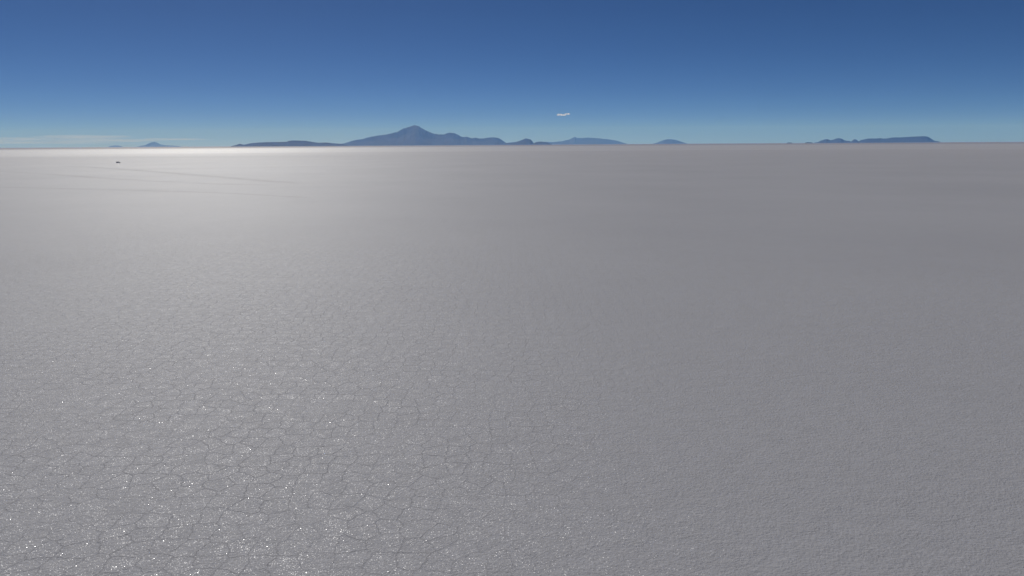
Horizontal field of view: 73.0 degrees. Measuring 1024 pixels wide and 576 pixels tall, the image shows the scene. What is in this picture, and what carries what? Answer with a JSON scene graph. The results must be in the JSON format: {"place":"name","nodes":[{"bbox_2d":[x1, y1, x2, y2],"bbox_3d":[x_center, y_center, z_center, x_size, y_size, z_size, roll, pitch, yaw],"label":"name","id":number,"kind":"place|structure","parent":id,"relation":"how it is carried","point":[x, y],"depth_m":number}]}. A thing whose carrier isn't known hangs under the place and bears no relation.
{"place":"outdoors","nodes":[
{"label":"outdoors","id":0,"kind":"place"},
{"bbox_2d":[137,142,180,146],"bbox_3d":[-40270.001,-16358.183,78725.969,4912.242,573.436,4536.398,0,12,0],"label":"peak","id":1,"kind":"structure","parent":0,"point":[153,144],"depth_m":78242.91},
{"bbox_2d":[231,140,347,146],"bbox_3d":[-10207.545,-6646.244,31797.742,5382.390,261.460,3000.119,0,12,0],"label":"hill","id":2,"kind":"structure","parent":0,"point":[298,143],"depth_m":31322.36},
{"bbox_2d":[343,125,505,145],"bbox_3d":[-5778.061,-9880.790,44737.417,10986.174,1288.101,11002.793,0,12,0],"label":"volcano","id":3,"kind":"structure","parent":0,"point":[414,135],"depth_m":43506.25},
{"bbox_2d":[0,142,1023,575],"bbox_3d":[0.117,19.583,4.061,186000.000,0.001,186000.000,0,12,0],"label":"ground","id":4,"kind":"structure","parent":0,"point":[614,360],"depth_m":65.36},
{"bbox_2d":[0,171,270,185],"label":"driven track","id":5,"kind":"structure","parent":4,"relation":"on","point":[123,179],"depth_m":447.12},
{"bbox_2d":[0,187,306,197],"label":"driven track","id":6,"kind":"structure","parent":4,"relation":"on","point":[167,191],"depth_m":313.25},
{"bbox_2d":[66,166,295,182],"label":"driven track","id":7,"kind":"structure","parent":4,"relation":"on","point":[195,175],"depth_m":484.46},
{"bbox_2d":[0,0,1023,147],"label":"sky","id":8,"kind":"structure","parent":0,"point":[74,73]},
{"bbox_2d":[504,138,533,144],"bbox_3d":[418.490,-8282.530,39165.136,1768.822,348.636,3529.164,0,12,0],"label":"round hill","id":9,"kind":"structure","parent":0,"point":[525,141],"depth_m":38637.82},
{"bbox_2d":[533,142,551,144],"bbox_3d":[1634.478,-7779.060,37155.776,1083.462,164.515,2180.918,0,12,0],"label":"knoll","id":10,"kind":"structure","parent":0,"point":[540,143],"depth_m":36666.52},
{"bbox_2d":[547,137,625,143],"bbox_3d":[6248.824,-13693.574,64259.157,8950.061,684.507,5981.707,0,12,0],"label":"pale hill","id":11,"kind":"structure","parent":0,"point":[574,140],"depth_m":63519.31},
{"bbox_2d":[653,139,686,143],"bbox_3d":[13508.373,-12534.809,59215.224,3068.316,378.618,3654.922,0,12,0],"label":"pale dome hill","id":12,"kind":"structure","parent":0,"point":[669,141],"depth_m":58612.41},
{"bbox_2d":[815,138,850,142],"bbox_3d":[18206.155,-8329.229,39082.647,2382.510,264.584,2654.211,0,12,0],"label":"double knoll","id":13,"kind":"structure","parent":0,"point":[838,140],"depth_m":38806.02},
{"bbox_2d":[858,136,938,142],"bbox_3d":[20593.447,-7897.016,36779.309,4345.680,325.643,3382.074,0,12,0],"label":"mesa","id":14,"kind":"structure","parent":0,"point":[904,139],"depth_m":36412.45}
]}

